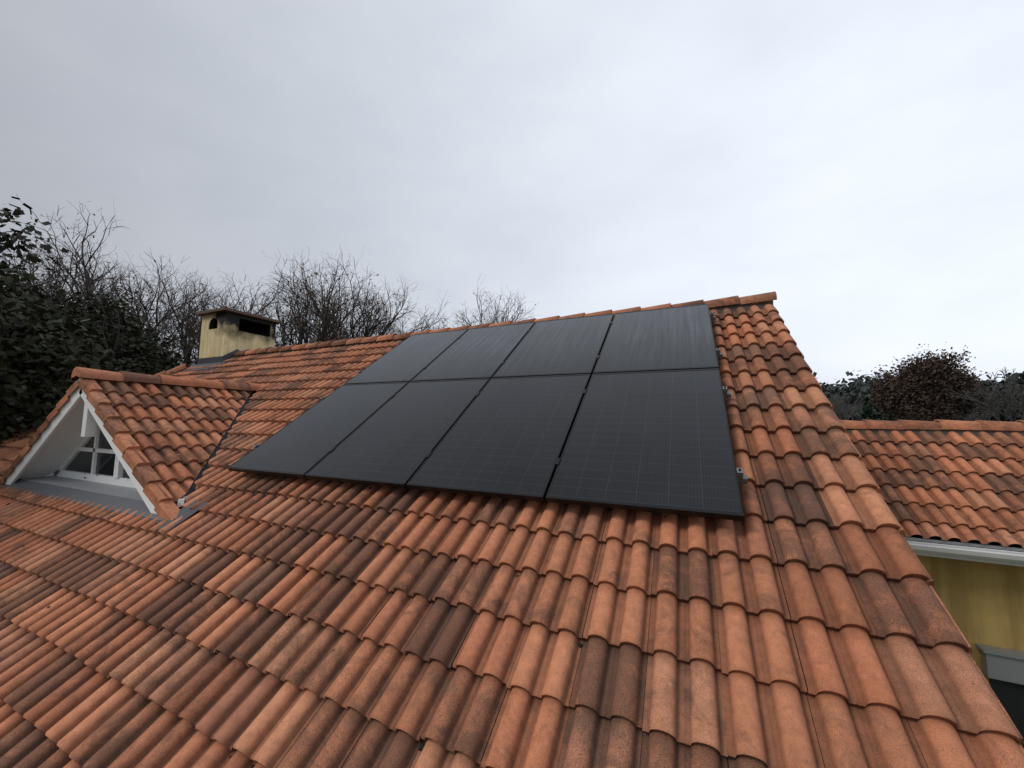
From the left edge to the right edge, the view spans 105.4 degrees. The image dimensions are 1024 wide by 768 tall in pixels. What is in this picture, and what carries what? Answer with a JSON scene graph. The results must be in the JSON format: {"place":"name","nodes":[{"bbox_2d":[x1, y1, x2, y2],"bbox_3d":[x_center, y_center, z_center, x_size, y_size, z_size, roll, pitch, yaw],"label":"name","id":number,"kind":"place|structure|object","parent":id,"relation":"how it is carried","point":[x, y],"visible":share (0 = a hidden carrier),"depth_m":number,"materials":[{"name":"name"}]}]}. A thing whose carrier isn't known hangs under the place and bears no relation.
{"place":"outdoors","nodes":[
{"label":"outdoors","id":0,"kind":"place"},
{"bbox_2d":[3,378,186,513],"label":"dormer gable","id":1,"kind":"structure","parent":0,"point":[72,428],"depth_m":5.12,"materials":[{"name":"white wood"}]},
{"bbox_2d":[65,429,129,478],"bbox_3d":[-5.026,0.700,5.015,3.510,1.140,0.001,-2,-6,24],"label":"dormer window glass","id":2,"kind":"object","parent":1,"relation":"in","point":[81,461],"depth_m":5.23,"materials":[{"name":"glass"}]},
{"bbox_2d":[89,378,251,510],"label":"dormer roof tiles","id":3,"kind":"object","parent":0,"point":[165,425],"visible":0.98,"depth_m":4.77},
{"bbox_2d":[71,367,261,391],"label":"ridge tiles","id":4,"kind":"object","parent":3,"relation":"on","point":[82,372],"visible":0.91,"depth_m":5.32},
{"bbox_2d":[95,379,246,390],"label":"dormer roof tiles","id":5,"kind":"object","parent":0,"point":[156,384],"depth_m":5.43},
{"bbox_2d":[0,0,1023,388],"label":"sky","id":6,"kind":"structure","parent":0,"point":[857,163],"materials":[{"name":"grey"}]},
{"bbox_2d":[916,555,1023,684],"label":"wing walls","id":7,"kind":"structure","parent":0,"point":[983,602],"depth_m":4.29,"materials":[{"name":"yellow paint"}]},
{"bbox_2d":[846,430,1023,550],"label":"wing roof tiles","id":8,"kind":"object","parent":7,"relation":"on","point":[967,486],"visible":0.52,"depth_m":4.74,"materials":[{"name":"orange ceramic"}]},
{"bbox_2d":[846,428,1023,437],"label":"ridge tile mortar","id":9,"kind":"object","parent":8,"relation":"on","point":[944,432],"depth_m":5.42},
{"bbox_2d":[840,419,1023,430],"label":"ridge tiles","id":10,"kind":"object","parent":9,"relation":"on","point":[938,424],"visible":0.54,"depth_m":5.45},
{"bbox_2d":[904,536,1023,566],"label":"wing gutter","id":11,"kind":"object","parent":7,"relation":"attached to","point":[995,554],"depth_m":4.09,"materials":[{"name":"white metal"}]},
{"bbox_2d":[976,643,1023,747],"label":"window","id":12,"kind":"structure","parent":7,"relation":"in","point":[1003,670],"depth_m":4.12,"materials":[{"name":"glass"}]},
{"label":"ground","id":13,"kind":"structure","parent":0,"visible":0},
{"bbox_2d":[2,366,65,418],"bbox_3d":[-13.399,1.489,8.925,8.708,8.950,7.192,-2,-6,20],"label":"evergreen tree","id":14,"kind":"object","parent":13,"relation":"on","point":[22,408],"visible":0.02,"depth_m":8.22,"materials":[{"name":"green plant"}]},
{"bbox_2d":[0,196,68,311],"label":"evergreen tree","id":15,"kind":"object","parent":13,"relation":"on","point":[15,236],"visible":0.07,"depth_m":10.03,"materials":[{"name":"green plant"}]},
{"bbox_2d":[0,268,97,435],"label":"evergreen tree","id":16,"kind":"object","parent":13,"relation":"on","point":[9,314],"visible":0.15,"depth_m":7.29,"materials":[{"name":"green plant"}]},
{"bbox_2d":[0,236,146,302],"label":"oak tree","id":17,"kind":"object","parent":13,"relation":"on","point":[21,271],"visible":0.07,"depth_m":17.42,"materials":[{"name":"brown plant"}]},
{"bbox_2d":[0,254,191,443],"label":"evergreen tree","id":18,"kind":"object","parent":13,"relation":"on","point":[63,365],"visible":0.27,"depth_m":7.83,"materials":[{"name":"green plant"}]},
{"bbox_2d":[1,273,196,374],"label":"evergreen tree","id":19,"kind":"object","parent":13,"relation":"on","point":[107,323],"visible":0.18,"depth_m":11.46,"materials":[{"name":"green plant"}]},
{"bbox_2d":[5,231,226,362],"bbox_3d":[-19.344,-0.472,18.819,14.091,14.686,10.730,-2,-6,28],"label":"oak tree","id":20,"kind":"object","parent":13,"relation":"on","point":[141,306],"visible":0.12,"depth_m":18.26,"materials":[{"name":"brown plant"}]},
{"bbox_2d":[0,194,294,369],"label":"oak tree","id":21,"kind":"object","parent":13,"relation":"on","point":[86,285],"visible":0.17,"depth_m":17.06,"materials":[{"name":"brown plant"}]},
{"bbox_2d":[144,259,297,366],"bbox_3d":[-17.284,0.272,24.032,12.473,14.239,11.814,-1,-6,19],"label":"oak tree","id":22,"kind":"object","parent":13,"relation":"on","point":[259,310],"visible":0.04,"depth_m":21.98,"materials":[{"name":"brown plant"}]},
{"bbox_2d":[222,244,449,346],"bbox_3d":[-9.605,-0.299,24.452,14.606,15.590,10.669,5,-7,-37],"label":"oak tree","id":23,"kind":"object","parent":13,"relation":"on","point":[360,324],"visible":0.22,"depth_m":22.66,"materials":[{"name":"brown plant"}]},
{"bbox_2d":[254,250,436,346],"bbox_3d":[-9.376,-0.121,22.683,8.928,14.878,12.300,-4,-7,40],"label":"oak tree","id":24,"kind":"object","parent":13,"relation":"on","point":[324,333],"visible":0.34,"depth_m":20.74,"materials":[{"name":"brown plant"}]},
{"bbox_2d":[312,295,451,337],"bbox_3d":[-11.810,0.150,39.278,15.350,17.523,14.539,-1,-6,19],"label":"oak tree","id":25,"kind":"object","parent":13,"relation":"on","point":[398,327],"visible":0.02,"depth_m":36.89,"materials":[{"name":"brown plant"}]},
{"bbox_2d":[419,284,535,330],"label":"oak tree","id":26,"kind":"object","parent":13,"relation":"on","point":[494,317],"visible":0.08,"depth_m":45.93,"materials":[{"name":"brown plant"}]},
{"bbox_2d":[822,382,844,399],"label":"tree","id":27,"kind":"object","parent":13,"relation":"on","point":[827,389],"visible":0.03,"depth_m":160.73,"materials":[{"name":"green plant"}]},
{"bbox_2d":[826,394,844,410],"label":"bare tree","id":28,"kind":"object","parent":13,"relation":"on","point":[838,403],"visible":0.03,"depth_m":104.42,"materials":[{"name":"grey plant"}]},
{"bbox_2d":[827,378,844,388],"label":"tree","id":29,"kind":"object","parent":13,"relation":"on","point":[843,380],"visible":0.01,"depth_m":177.46,"materials":[{"name":"green plant"}]},
{"bbox_2d":[820,380,853,390],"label":"tree","id":30,"kind":"object","parent":13,"relation":"on","point":[838,381],"visible":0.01,"depth_m":176.05,"materials":[{"name":"green plant"}]},
{"bbox_2d":[829,393,861,419],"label":"bare tree","id":31,"kind":"object","parent":13,"relation":"on","point":[842,413],"visible":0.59,"depth_m":98.37,"materials":[{"name":"grey plant"}]},
{"bbox_2d":[828,390,863,420],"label":"bare tree","id":32,"kind":"object","parent":13,"relation":"on","point":[842,418],"visible":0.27,"depth_m":106.41,"materials":[{"name":"grey plant"}]},
{"bbox_2d":[829,387,878,420],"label":"tree","id":33,"kind":"object","parent":13,"relation":"on","point":[853,398],"visible":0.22,"depth_m":145.11,"materials":[{"name":"green plant"}]},
{"bbox_2d":[860,396,879,420],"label":"spruce tree","id":34,"kind":"object","parent":13,"relation":"on","point":[868,412],"visible":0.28,"depth_m":80.73,"materials":[{"name":"green plant"}]},
{"bbox_2d":[829,370,922,420],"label":"tree","id":35,"kind":"object","parent":13,"relation":"on","point":[859,384],"visible":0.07,"depth_m":148.97,"materials":[{"name":"green plant"}]},
{"bbox_2d":[881,408,893,420],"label":"spruce tree","id":36,"kind":"object","parent":13,"relation":"on","point":[884,417],"visible":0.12,"depth_m":96.66,"materials":[{"name":"green plant"}]},
{"bbox_2d":[864,344,1002,420],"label":"beech tree","id":37,"kind":"object","parent":13,"relation":"on","point":[918,390],"visible":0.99,"depth_m":64.39,"materials":[{"name":"brown plant"}]},
{"bbox_2d":[948,406,994,420],"bbox_3d":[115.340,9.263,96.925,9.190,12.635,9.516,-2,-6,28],"label":"bush","id":38,"kind":"object","parent":13,"relation":"on","point":[983,417],"visible":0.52,"depth_m":95.69,"materials":[{"name":"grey plant"}]},
{"bbox_2d":[943,380,1002,420],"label":"tree","id":39,"kind":"object","parent":13,"relation":"on","point":[994,418],"visible":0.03,"depth_m":141.17,"materials":[{"name":"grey plant"}]},
{"bbox_2d":[947,367,1023,421],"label":"bare tree","id":40,"kind":"object","parent":13,"relation":"on","point":[992,402],"visible":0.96,"depth_m":57.66,"materials":[{"name":"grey plant"}]},
{"bbox_2d":[986,374,1002,388],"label":"tree","id":41,"kind":"object","parent":13,"relation":"on","point":[987,375],"depth_m":157.12,"materials":[{"name":"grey plant"}]},
{"bbox_2d":[990,373,1023,421],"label":"tree","id":42,"kind":"object","parent":13,"relation":"on","point":[1003,418],"visible":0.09,"depth_m":136.60,"materials":[{"name":"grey plant"}]},
{"bbox_2d":[991,371,1023,419],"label":"tree","id":43,"kind":"object","parent":13,"relation":"on","point":[1020,381],"visible":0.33,"depth_m":133.08,"materials":[{"name":"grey plant"}]},
{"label":"house walls","id":44,"kind":"object","parent":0,"visible":0},
{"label":"roof slopes","id":45,"kind":"object","parent":44,"relation":"in","visible":0},
{"bbox_2d":[199,311,275,357],"bbox_3d":[-6.830,-0.629,9.705,0.960,2.000,1.200,-2,-6,24],"label":"chimney","id":46,"kind":"object","parent":45,"relation":"on","point":[224,333],"visible":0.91,"depth_m":9.32,"materials":[{"name":"beige"}]},
{"bbox_2d":[182,349,239,370],"bbox_3d":[-6.855,-0.354,9.531,1.280,0.892,1.514,-2,-6,24],"label":"chimney flashing","id":47,"kind":"object","parent":46,"relation":"attached to","point":[209,361],"visible":0.33,"depth_m":9.07,"materials":[{"name":"grey metal"}]},
{"bbox_2d":[195,307,282,323],"bbox_3d":[-6.821,-1.654,9.804,1.160,0.060,1.400,-2,-6,24],"label":"chimney cap","id":48,"kind":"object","parent":46,"relation":"on","point":[212,311],"depth_m":9.31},
{"bbox_2d":[0,301,1023,767],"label":"roof tiles","id":49,"kind":"object","parent":45,"relation":"on","point":[798,617],"visible":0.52,"depth_m":2.10,"materials":[{"name":"ceramic"}]},
{"bbox_2d":[0,476,181,523],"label":"dormer flashing","id":50,"kind":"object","parent":49,"relation":"on","point":[109,495],"depth_m":4.61,"materials":[{"name":"grey metal"}]},
{"bbox_2d":[0,363,187,434],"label":"hip caps","id":51,"kind":"object","parent":49,"relation":"on","point":[180,368],"visible":0.16,"depth_m":9.04,"materials":[{"name":"ceramic"}]},
{"bbox_2d":[158,391,255,530],"bbox_3d":[-4.757,0.728,5.603,4.900,1.549,2.344,-2,-6,24],"label":"valley flashing","id":52,"kind":"object","parent":49,"relation":"attached to","point":[185,513],"visible":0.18,"depth_m":4.16,"materials":[{"name":"grey metal"}]},
{"bbox_2d":[0,378,78,484],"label":"verge tiles","id":53,"kind":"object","parent":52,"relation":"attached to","point":[49,417],"visible":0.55,"depth_m":5.03,"materials":[{"name":"tile"}]},
{"bbox_2d":[78,378,179,520],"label":"verge tiles","id":54,"kind":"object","parent":52,"relation":"attached to","point":[122,439],"visible":0.9,"depth_m":4.09,"materials":[{"name":"ceramic"}]},
{"bbox_2d":[6,473,665,767],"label":"roof moss","id":55,"kind":"object","parent":49,"relation":"on","point":[422,745],"visible":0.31,"depth_m":1.90,"materials":[{"name":"green plant"}]},
{"bbox_2d":[253,312,747,483],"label":"aluminium panel rails","id":56,"kind":"object","parent":49,"relation":"on","point":[742,478],"visible":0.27,"depth_m":3.18,"materials":[{"name":"silver metal"}]},
{"bbox_2d":[228,303,743,520],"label":"solar panel frames","id":57,"kind":"structure","parent":56,"relation":"attached to","point":[717,514],"depth_m":3.28,"materials":[{"name":"black metal"}]},
{"bbox_2d":[232,304,740,511],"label":"solar panels","id":58,"kind":"object","parent":57,"relation":"in","point":[657,438],"visible":1,"depth_m":3.63,"materials":[{"name":"black glass"}]},
{"bbox_2d":[255,312,740,470],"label":"solar panel clamps","id":59,"kind":"object","parent":56,"relation":"attached to","point":[557,461],"visible":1,"depth_m":3.79,"materials":[{"name":"black metal"}]},
{"bbox_2d":[236,300,772,356],"bbox_3d":[-1.656,-0.775,7.040,10.710,0.190,0.170,-2,-6,24],"label":"ridge mortar","id":60,"kind":"object","parent":49,"relation":"on","point":[733,307],"visible":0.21,"depth_m":7.15,"materials":[{"name":"orange"}]},
{"bbox_2d":[233,291,776,355],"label":"ridge caps","id":61,"kind":"object","parent":60,"relation":"on","point":[738,300],"visible":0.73,"depth_m":6.20,"materials":[{"name":"ceramic"}]},
{"bbox_2d":[773,305,1023,752],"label":"verge tiles","id":62,"kind":"object","parent":49,"relation":"on","point":[930,583],"visible":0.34,"depth_m":1.75,"materials":[{"name":"ceramic"}]}
]}

